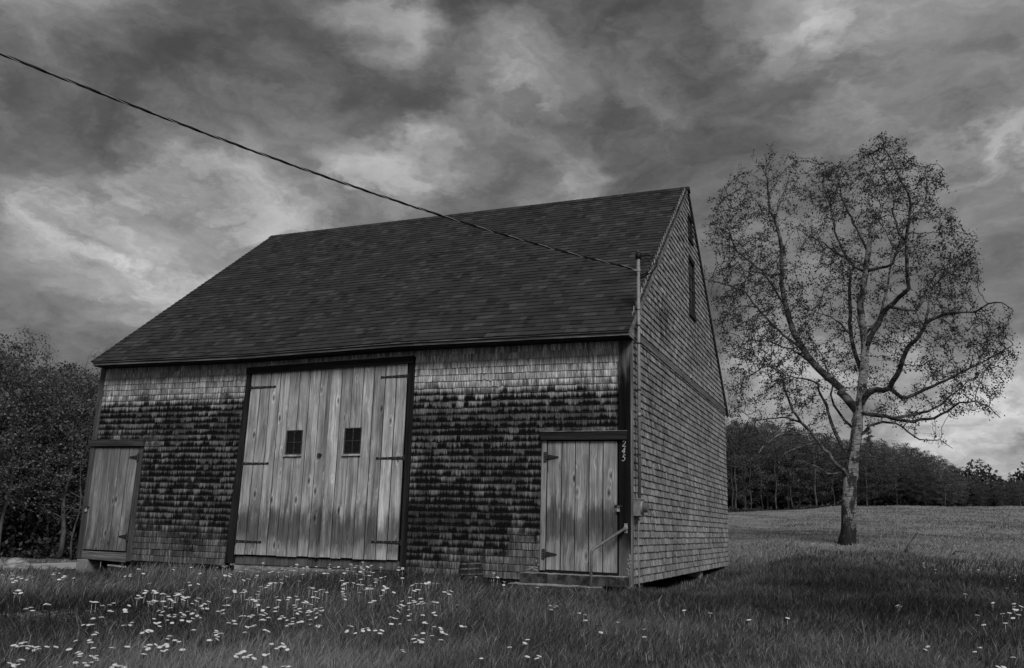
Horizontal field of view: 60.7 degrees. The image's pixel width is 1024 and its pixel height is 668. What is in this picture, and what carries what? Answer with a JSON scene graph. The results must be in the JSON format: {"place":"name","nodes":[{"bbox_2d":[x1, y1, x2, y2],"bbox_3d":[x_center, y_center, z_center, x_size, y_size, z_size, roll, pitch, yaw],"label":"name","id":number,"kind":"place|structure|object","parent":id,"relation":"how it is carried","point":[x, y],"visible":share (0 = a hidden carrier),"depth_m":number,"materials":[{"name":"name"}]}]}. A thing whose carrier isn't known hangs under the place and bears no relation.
{"place":"outdoors","nodes":[
{"label":"outdoors","id":0,"kind":"place"},
{"bbox_2d":[31,562,100,568],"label":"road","id":1,"kind":"structure","parent":0,"point":[71,564],"depth_m":27.64,"materials":[{"name":"grey concrete"}]},
{"bbox_2d":[0,505,1023,667],"bbox_3d":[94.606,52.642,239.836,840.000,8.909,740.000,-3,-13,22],"label":"ground","id":2,"kind":"structure","parent":0,"point":[667,583],"depth_m":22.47,"materials":[{"name":"plant"}]},
{"bbox_2d":[0,559,4,570],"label":"rock","id":3,"kind":"object","parent":2,"relation":"on","point":[2,562],"visible":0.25,"depth_m":15.43,"materials":[{"name":"stone"}]},
{"bbox_2d":[3,557,34,572],"bbox_3d":[-8.910,4.304,15.654,0.775,0.597,0.582,-3,-13,22],"label":"rock","id":4,"kind":"object","parent":2,"relation":"on","point":[19,563],"visible":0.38,"depth_m":15.46,"materials":[{"name":"grey stone"}]},
{"bbox_2d":[0,440,40,483],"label":"slim tree","id":5,"kind":"object","parent":2,"relation":"on","point":[15,455],"visible":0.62,"depth_m":30.51,"materials":[{"name":"black plant"}]},
{"bbox_2d":[0,354,54,481],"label":"forest tree","id":6,"kind":"object","parent":2,"relation":"on","point":[23,384],"visible":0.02,"depth_m":37.60,"materials":[{"name":"black plant"}]},
{"bbox_2d":[0,355,59,523],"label":"forest tree","id":7,"kind":"object","parent":2,"relation":"on","point":[20,428],"visible":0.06,"depth_m":32.62,"materials":[{"name":"black plant"}]},
{"bbox_2d":[0,403,66,518],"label":"slim tree","id":8,"kind":"object","parent":2,"relation":"on","point":[9,469],"visible":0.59,"depth_m":30.71,"materials":[{"name":"black plant"}]},
{"bbox_2d":[0,325,71,544],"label":"forest tree","id":9,"kind":"object","parent":2,"relation":"on","point":[11,430],"visible":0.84,"depth_m":30.82,"materials":[{"name":"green plant"}]},
{"bbox_2d":[0,367,71,469],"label":"forest tree","id":10,"kind":"object","parent":2,"relation":"on","point":[26,408],"visible":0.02,"depth_m":37.38,"materials":[{"name":"black plant"}]},
{"bbox_2d":[0,330,72,528],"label":"forest tree","id":11,"kind":"object","parent":2,"relation":"on","point":[31,380],"visible":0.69,"depth_m":30.57,"materials":[{"name":"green plant"}]},
{"bbox_2d":[0,463,82,559],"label":"undergrowth","id":12,"kind":"object","parent":2,"relation":"on","point":[21,547],"visible":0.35,"depth_m":31.25,"materials":[{"name":"black plant"}]},
{"bbox_2d":[0,362,88,553],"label":"forest tree","id":13,"kind":"object","parent":2,"relation":"on","point":[34,443],"visible":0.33,"depth_m":31.59,"materials":[{"name":"black plant"}]},
{"bbox_2d":[0,366,91,483],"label":"forest tree","id":14,"kind":"object","parent":2,"relation":"on","point":[55,390],"visible":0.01,"depth_m":38.15,"materials":[{"name":"black plant"}]},
{"bbox_2d":[15,417,81,557],"bbox_3d":[-16.904,5.476,31.325,2.964,5.197,2.188,-3,-13,22],"label":"slim tree","id":15,"kind":"object","parent":2,"relation":"on","point":[47,527],"visible":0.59,"depth_m":31.30,"materials":[{"name":"grey plant"}]},
{"bbox_2d":[37,565,59,571],"bbox_3d":[-8.531,4.423,15.959,0.550,0.409,0.507,-3,-13,22],"label":"rock","id":16,"kind":"object","parent":2,"relation":"on","point":[45,566],"visible":0.11,"depth_m":15.91,"materials":[{"name":"stone"}]},
{"bbox_2d":[0,361,97,548],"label":"forest tree","id":17,"kind":"object","parent":2,"relation":"on","point":[73,383],"visible":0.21,"depth_m":32.90,"materials":[{"name":"black plant"}]},
{"bbox_2d":[15,369,98,515],"bbox_3d":[-19.498,5.324,38.022,4.940,7.702,4.856,11,-16,-37],"label":"forest tree","id":18,"kind":"object","parent":2,"relation":"on","point":[69,403],"visible":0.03,"depth_m":38.35,"materials":[{"name":"black plant"}]},
{"bbox_2d":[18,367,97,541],"bbox_3d":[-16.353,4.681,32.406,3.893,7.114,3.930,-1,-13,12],"label":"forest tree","id":19,"kind":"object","parent":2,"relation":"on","point":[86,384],"visible":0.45,"depth_m":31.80,"materials":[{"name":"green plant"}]},
{"bbox_2d":[20,371,100,558],"bbox_3d":[-16.242,5.007,34.028,5.548,7.238,5.644,-8,-15,36],"label":"forest tree","id":20,"kind":"object","parent":2,"relation":"on","point":[73,417],"visible":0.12,"depth_m":32.63,"materials":[{"name":"black plant"}]},
{"bbox_2d":[34,431,90,559],"bbox_3d":[-15.698,5.738,31.078,3.508,4.660,1.990,-3,-13,22],"label":"slim tree","id":21,"kind":"object","parent":2,"relation":"on","point":[80,496],"visible":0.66,"depth_m":31.20,"materials":[{"name":"grey plant"}]},
{"bbox_2d":[0,608,136,634],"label":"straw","id":22,"kind":"object","parent":2,"relation":"on","point":[41,614],"visible":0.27,"depth_m":8.80,"materials":[{"name":"grey plant"}]},
{"bbox_2d":[49,363,95,431],"bbox_3d":[-22.689,5.775,44.348,6.497,8.734,6.247,4,-13,-11],"label":"forest tree","id":23,"kind":"object","parent":2,"relation":"on","point":[67,370],"visible":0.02,"depth_m":44.40,"materials":[{"name":"black plant"}]},
{"bbox_2d":[63,396,96,530],"bbox_3d":[-15.077,5.251,33.476,4.006,6.616,3.764,9,-14,-30],"label":"forest tree","id":24,"kind":"object","parent":2,"relation":"on","point":[82,470],"visible":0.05,"depth_m":32.53,"materials":[{"name":"black plant"}]},
{"bbox_2d":[58,348,106,477],"bbox_3d":[-17.798,4.733,36.782,2.853,8.600,2.818,2,-12,0],"label":"forest tree","id":25,"kind":"object","parent":2,"relation":"on","point":[86,376],"visible":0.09,"depth_m":37.13,"materials":[{"name":"black plant"}]},
{"bbox_2d":[75,186,729,592],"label":"barn","id":26,"kind":"structure","parent":2,"relation":"on","point":[433,392],"depth_m":15.69,"materials":[{"name":"wood"}]},
{"bbox_2d":[83,448,138,550],"bbox_3d":[-7.767,3.170,16.885,1.230,1.949,0.061,-3,-13,22],"label":"side door","id":27,"kind":"structure","parent":26,"relation":"in","point":[114,469],"depth_m":16.88,"materials":[{"name":"grey wood"}]},
{"bbox_2d":[234,369,332,557],"bbox_3d":[-4.082,2.269,15.586,1.779,3.280,0.065,-3,-13,22],"label":"barn door","id":28,"kind":"structure","parent":26,"relation":"in","point":[284,463],"depth_m":15.57,"materials":[{"name":"grey wood"}]},
{"bbox_2d":[319,364,407,559],"bbox_3d":[-2.518,2.160,14.975,1.582,3.301,0.056,-3,-13,22],"label":"barn door","id":29,"kind":"structure","parent":26,"relation":"in","point":[365,456],"depth_m":14.97,"materials":[{"name":"grey wood"}]},
{"bbox_2d":[542,441,621,572],"bbox_3d":[1.072,2.621,13.390,1.269,1.961,0.061,-3,-13,22],"label":"side door","id":30,"kind":"structure","parent":26,"relation":"in","point":[582,477],"depth_m":13.40,"materials":[{"name":"grey wood"}]},
{"bbox_2d":[590,524,627,586],"bbox_3d":[1.419,3.325,12.829,0.644,1.080,0.076,7,-13,-22],"label":"handrail","id":31,"kind":"object","parent":26,"relation":"attached to","point":[625,529],"visible":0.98,"depth_m":12.80,"materials":[{"name":"metal"}]},
{"bbox_2d":[633,498,648,589],"bbox_3d":[1.943,3.215,13.132,0.208,1.455,0.296,-3,-13,22],"label":"electric meter","id":32,"kind":"object","parent":26,"relation":"attached to","point":[640,507],"visible":0.94,"depth_m":13.15,"materials":[{"name":"paint"}]},
{"bbox_2d":[632,251,657,497],"bbox_3d":[2.091,0.563,13.609,0.440,3.925,0.122,-6,-14,30],"label":"service mast","id":33,"kind":"object","parent":26,"relation":"attached to","point":[638,255],"visible":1,"depth_m":13.68,"materials":[{"name":"metal"}]},
{"bbox_2d":[0,52,634,269],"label":"overhead cable","id":34,"kind":"object","parent":33,"relation":"attached to","point":[195,129],"visible":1,"depth_m":10.82,"materials":[{"name":"black rubber"}]},
{"bbox_2d":[687,212,693,245],"bbox_3d":[3.884,-2.284,19.066,0.065,0.610,0.530,-3,-13,22],"label":"window frame","id":35,"kind":"structure","parent":26,"relation":"in","point":[690,228],"depth_m":19.11,"materials":[{"name":"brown wood"}]},
{"bbox_2d":[688,255,696,321],"bbox_3d":[3.879,-0.979,18.854,0.065,1.330,0.690,-3,-13,22],"label":"window frame","id":36,"kind":"structure","parent":26,"relation":"in","point":[691,270],"depth_m":18.95,"materials":[{"name":"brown wood"}]},
{"bbox_2d":[458,560,483,583],"bbox_3d":[-0.641,3.720,13.522,0.403,0.419,0.403,-3,-13,22],"label":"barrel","id":37,"kind":"object","parent":2,"relation":"on","point":[470,566],"visible":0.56,"depth_m":13.40,"materials":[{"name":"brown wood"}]},
{"bbox_2d":[1,527,1023,627],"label":"flowers","id":38,"kind":"object","parent":2,"relation":"on","point":[305,602],"visible":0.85,"depth_m":10.44,"materials":[{"name":"white plant"}]},
{"bbox_2d":[508,582,603,593],"bbox_3d":[0.630,3.740,12.784,1.399,0.149,0.494,-3,-13,22],"label":"stone step","id":39,"kind":"object","parent":2,"relation":"on","point":[515,585],"visible":0.5,"depth_m":12.66,"materials":[{"name":"stone"}]},
{"bbox_2d":[519,572,628,587],"bbox_3d":[0.923,3.653,13.022,1.629,0.147,0.366,-3,-13,22],"label":"stone step","id":40,"kind":"object","parent":39,"relation":"on","point":[567,579],"visible":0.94,"depth_m":12.88,"materials":[{"name":"stone"}]},
{"bbox_2d":[725,429,739,490],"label":"forest tree","id":41,"kind":"object","parent":2,"relation":"on","point":[733,450],"visible":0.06,"depth_m":84.94,"materials":[{"name":"black plant"}]},
{"bbox_2d":[726,431,739,501],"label":"forest tree","id":42,"kind":"object","parent":2,"relation":"on","point":[730,458],"visible":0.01,"depth_m":85.31,"materials":[{"name":"black plant"}]},
{"bbox_2d":[727,457,745,507],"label":"slim tree","id":43,"kind":"object","parent":2,"relation":"on","point":[731,482],"visible":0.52,"depth_m":81.57,"materials":[{"name":"grey plant"}]},
{"bbox_2d":[726,433,746,497],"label":"forest tree","id":44,"kind":"object","parent":2,"relation":"on","point":[733,465],"visible":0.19,"depth_m":82.51,"materials":[{"name":"black plant"}]},
{"bbox_2d":[726,431,748,498],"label":"forest tree","id":45,"kind":"object","parent":2,"relation":"on","point":[732,467],"visible":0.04,"depth_m":86.27,"materials":[{"name":"black plant"}]},
{"bbox_2d":[727,445,751,511],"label":"slim tree","id":46,"kind":"object","parent":2,"relation":"on","point":[735,462],"visible":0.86,"depth_m":80.21,"materials":[{"name":"grey plant"}]},
{"bbox_2d":[725,418,753,502],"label":"forest tree","id":47,"kind":"object","parent":2,"relation":"on","point":[736,434],"visible":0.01,"depth_m":92.01,"materials":[{"name":"black plant"}]},
{"bbox_2d":[726,418,768,493],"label":"forest tree","id":48,"kind":"object","parent":2,"relation":"on","point":[738,434],"visible":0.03,"depth_m":91.57,"materials":[{"name":"black plant"}]},
{"bbox_2d":[726,420,772,509],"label":"forest tree","id":49,"kind":"object","parent":2,"relation":"on","point":[744,491],"visible":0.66,"depth_m":82.36,"materials":[{"name":"black plant"}]},
{"bbox_2d":[738,446,764,507],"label":"slim tree","id":50,"kind":"object","parent":2,"relation":"on","point":[750,473],"visible":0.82,"depth_m":79.70,"materials":[{"name":"grey plant"}]},
{"bbox_2d":[726,425,779,509],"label":"forest tree","id":51,"kind":"object","parent":2,"relation":"on","point":[729,503],"visible":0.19,"depth_m":84.76,"materials":[{"name":"black plant"}]},
{"bbox_2d":[736,416,777,474],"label":"forest tree","id":52,"kind":"object","parent":2,"relation":"on","point":[758,424],"visible":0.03,"depth_m":97.54,"materials":[{"name":"black plant"}]},
{"bbox_2d":[727,427,787,508],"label":"forest tree","id":53,"kind":"object","parent":2,"relation":"on","point":[748,446],"visible":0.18,"depth_m":85.24,"materials":[{"name":"black plant"}]},
{"bbox_2d":[743,445,773,508],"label":"slim tree","id":54,"kind":"object","parent":2,"relation":"on","point":[760,472],"visible":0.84,"depth_m":79.91,"materials":[{"name":"grey plant"}]},
{"bbox_2d":[740,423,791,509],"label":"forest tree","id":55,"kind":"object","parent":2,"relation":"on","point":[768,444],"visible":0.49,"depth_m":83.49,"materials":[{"name":"black plant"}]},
{"bbox_2d":[751,424,786,457],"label":"forest tree","id":56,"kind":"object","parent":2,"relation":"on","point":[769,428],"visible":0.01,"depth_m":98.51,"materials":[{"name":"black plant"}]},
{"bbox_2d":[764,449,787,510],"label":"slim tree","id":57,"kind":"object","parent":2,"relation":"on","point":[774,467],"visible":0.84,"depth_m":80.30,"materials":[{"name":"grey plant"}]},
{"bbox_2d":[751,419,808,502],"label":"forest tree","id":58,"kind":"object","parent":2,"relation":"on","point":[776,428],"visible":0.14,"depth_m":86.72,"materials":[{"name":"black plant"}]},
{"bbox_2d":[728,500,841,511],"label":"undergrowth","id":59,"kind":"object","parent":2,"relation":"on","point":[810,506],"visible":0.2,"depth_m":78.05,"materials":[{"name":"black plant"}]},
{"bbox_2d":[766,424,808,487],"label":"forest tree","id":60,"kind":"object","parent":2,"relation":"on","point":[783,437],"visible":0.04,"depth_m":93.16,"materials":[{"name":"black plant"}]},
{"bbox_2d":[749,432,826,507],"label":"forest tree","id":61,"kind":"object","parent":2,"relation":"on","point":[787,495],"visible":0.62,"depth_m":81.45,"materials":[{"name":"black plant"}]},
{"bbox_2d":[782,414,802,483],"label":"conifer tree","id":62,"kind":"object","parent":2,"relation":"on","point":[790,423],"visible":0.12,"depth_m":92.50,"materials":[{"name":"black plant"}]},
{"bbox_2d":[783,440,802,505],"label":"slim tree","id":63,"kind":"object","parent":2,"relation":"on","point":[790,468],"visible":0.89,"depth_m":80.16,"materials":[{"name":"grey plant"}]},
{"bbox_2d":[772,435,825,505],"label":"forest tree","id":64,"kind":"object","parent":2,"relation":"on","point":[800,465],"visible":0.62,"depth_m":81.14,"materials":[{"name":"black plant"}]},
{"bbox_2d":[776,431,839,504],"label":"forest tree","id":65,"kind":"object","parent":2,"relation":"on","point":[820,485],"visible":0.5,"depth_m":81.31,"materials":[{"name":"black plant"}]},
{"bbox_2d":[779,434,836,479],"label":"forest tree","id":66,"kind":"object","parent":2,"relation":"on","point":[814,440],"visible":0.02,"depth_m":92.56,"materials":[{"name":"black plant"}]},
{"bbox_2d":[796,438,820,505],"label":"slim tree","id":67,"kind":"object","parent":2,"relation":"on","point":[814,489],"visible":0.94,"depth_m":78.43,"materials":[{"name":"grey plant"}]},
{"bbox_2d":[784,433,859,504],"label":"forest tree","id":68,"kind":"object","parent":2,"relation":"on","point":[818,493],"visible":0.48,"depth_m":81.19,"materials":[{"name":"black plant"}]},
{"bbox_2d":[805,444,844,503],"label":"forest tree","id":69,"kind":"object","parent":2,"relation":"on","point":[831,467],"visible":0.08,"depth_m":84.11,"materials":[{"name":"black plant"}]},
{"bbox_2d":[819,454,846,505],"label":"slim tree","id":70,"kind":"object","parent":2,"relation":"on","point":[834,467],"visible":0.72,"depth_m":78.42,"materials":[{"name":"grey plant"}]},
{"bbox_2d":[813,441,864,502],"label":"forest tree","id":71,"kind":"object","parent":2,"relation":"on","point":[840,492],"visible":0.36,"depth_m":81.41,"materials":[{"name":"black plant"}]},
{"bbox_2d":[829,455,869,500],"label":"forest tree","id":72,"kind":"object","parent":2,"relation":"on","point":[858,481],"visible":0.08,"depth_m":81.88,"materials":[{"name":"black plant"}]},
{"bbox_2d":[835,451,878,504],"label":"forest tree","id":73,"kind":"object","parent":2,"relation":"on","point":[862,474],"visible":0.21,"depth_m":81.59,"materials":[{"name":"black plant"}]},
{"bbox_2d":[700,131,1022,545],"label":"birch tree","id":74,"kind":"object","parent":2,"relation":"on","point":[848,533],"visible":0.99,"depth_m":26.37,"materials":[{"name":"grey plant"}]},
{"bbox_2d":[836,437,899,505],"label":"forest tree","id":75,"kind":"object","parent":2,"relation":"on","point":[866,494],"visible":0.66,"depth_m":79.39,"materials":[{"name":"black plant"}]},
{"bbox_2d":[862,423,882,484],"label":"conifer tree","id":76,"kind":"object","parent":2,"relation":"on","point":[868,433],"visible":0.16,"depth_m":89.66,"materials":[{"name":"black plant"}]},
{"bbox_2d":[727,459,1023,510],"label":"undergrowth","id":77,"kind":"object","parent":2,"relation":"on","point":[907,500],"visible":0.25,"depth_m":80.47,"materials":[{"name":"black plant"}]},
{"bbox_2d":[862,436,893,478],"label":"forest tree","id":78,"kind":"object","parent":2,"relation":"on","point":[874,449],"visible":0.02,"depth_m":93.17,"materials":[{"name":"black plant"}]},
{"bbox_2d":[860,442,899,499],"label":"forest tree","id":79,"kind":"object","parent":2,"relation":"on","point":[866,445],"visible":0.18,"depth_m":83.27,"materials":[{"name":"black plant"}]},
{"bbox_2d":[864,444,905,501],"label":"forest tree","id":80,"kind":"object","parent":2,"relation":"on","point":[882,446],"visible":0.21,"depth_m":82.71,"materials":[{"name":"black plant"}]},
{"bbox_2d":[862,438,912,490],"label":"forest tree","id":81,"kind":"object","parent":2,"relation":"on","point":[891,450],"visible":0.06,"depth_m":90.39,"materials":[{"name":"black plant"}]},
{"bbox_2d":[875,446,913,504],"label":"forest tree","id":82,"kind":"object","parent":2,"relation":"on","point":[902,488],"visible":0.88,"depth_m":79.46,"materials":[{"name":"black plant"}]},
{"bbox_2d":[890,442,917,471],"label":"forest tree","id":83,"kind":"object","parent":2,"relation":"on","point":[906,449],"visible":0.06,"depth_m":92.47,"materials":[{"name":"grey plant"}]},
{"bbox_2d":[881,447,933,501],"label":"forest tree","id":84,"kind":"object","parent":2,"relation":"on","point":[897,455],"visible":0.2,"depth_m":82.62,"materials":[{"name":"black plant"}]},
{"bbox_2d":[904,532,917,552],"bbox_3d":[10.203,5.325,22.363,0.467,0.525,0.061,6,-13,-21],"label":"fallen branch","id":85,"kind":"object","parent":2,"relation":"on","point":[906,548],"visible":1,"depth_m":22.32,"materials":[{"name":"wood"}]},
{"bbox_2d":[889,447,938,504],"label":"forest tree","id":86,"kind":"object","parent":2,"relation":"on","point":[917,449],"visible":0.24,"depth_m":82.67,"materials":[{"name":"black plant"}]},
{"bbox_2d":[904,448,936,471],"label":"forest tree","id":87,"kind":"object","parent":2,"relation":"on","point":[923,453],"visible":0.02,"depth_m":92.90,"materials":[{"name":"grey plant"}]},
{"bbox_2d":[904,453,943,505],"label":"forest tree","id":88,"kind":"object","parent":2,"relation":"on","point":[925,499],"visible":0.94,"depth_m":77.20,"materials":[{"name":"black plant"}]},
{"bbox_2d":[916,453,951,504],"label":"forest tree","id":89,"kind":"object","parent":2,"relation":"on","point":[937,458],"visible":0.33,"depth_m":79.92,"materials":[{"name":"black plant"}]},
{"bbox_2d":[917,455,955,482],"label":"forest tree","id":90,"kind":"object","parent":2,"relation":"on","point":[939,463],"visible":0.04,"depth_m":85.52,"materials":[{"name":"black plant"}]},
{"bbox_2d":[920,460,965,505],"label":"forest tree","id":91,"kind":"object","parent":2,"relation":"on","point":[948,473],"visible":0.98,"depth_m":76.16,"materials":[{"name":"black plant"}]},
{"bbox_2d":[940,469,964,504],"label":"forest tree","id":92,"kind":"object","parent":2,"relation":"on","point":[952,484],"visible":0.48,"depth_m":77.60,"materials":[{"name":"black plant"}]},
{"bbox_2d":[955,476,969,504],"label":"forest tree","id":93,"kind":"object","parent":2,"relation":"on","point":[964,488],"visible":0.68,"depth_m":76.79,"materials":[{"name":"black plant"}]},
{"bbox_2d":[962,475,982,503],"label":"forest tree","id":94,"kind":"object","parent":2,"relation":"on","point":[973,484],"visible":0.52,"depth_m":78.82,"materials":[{"name":"black plant"}]},
{"bbox_2d":[968,458,991,491],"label":"conifer tree","id":95,"kind":"object","parent":2,"relation":"on","point":[979,468],"visible":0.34,"depth_m":82.28,"materials":[{"name":"black plant"}]},
{"bbox_2d":[973,482,993,506],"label":"forest tree","id":96,"kind":"object","parent":2,"relation":"on","point":[982,500],"visible":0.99,"depth_m":75.98,"materials":[{"name":"black plant"}]},
{"bbox_2d":[992,481,1009,505],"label":"forest tree","id":97,"kind":"object","parent":2,"relation":"on","point":[1001,497],"visible":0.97,"depth_m":74.51,"materials":[{"name":"black plant"}]},
{"bbox_2d":[1006,472,1016,504],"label":"conifer tree","id":98,"kind":"object","parent":2,"relation":"on","point":[1010,480],"visible":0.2,"depth_m":77.51,"materials":[{"name":"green plant"}]},
{"bbox_2d":[1002,481,1022,505],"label":"forest tree","id":99,"kind":"object","parent":2,"relation":"on","point":[1011,497],"visible":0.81,"depth_m":74.78,"materials":[{"name":"black plant"}]},
{"bbox_2d":[1009,482,1023,504],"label":"forest tree","id":100,"kind":"object","parent":2,"relation":"on","point":[1022,494],"visible":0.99,"depth_m":74.42,"materials":[{"name":"black plant"}]},
{"bbox_2d":[0,0,1023,485],"label":"sky","id":101,"kind":"structure","parent":0,"point":[112,212],"materials":[{"name":"grey"}]}
]}

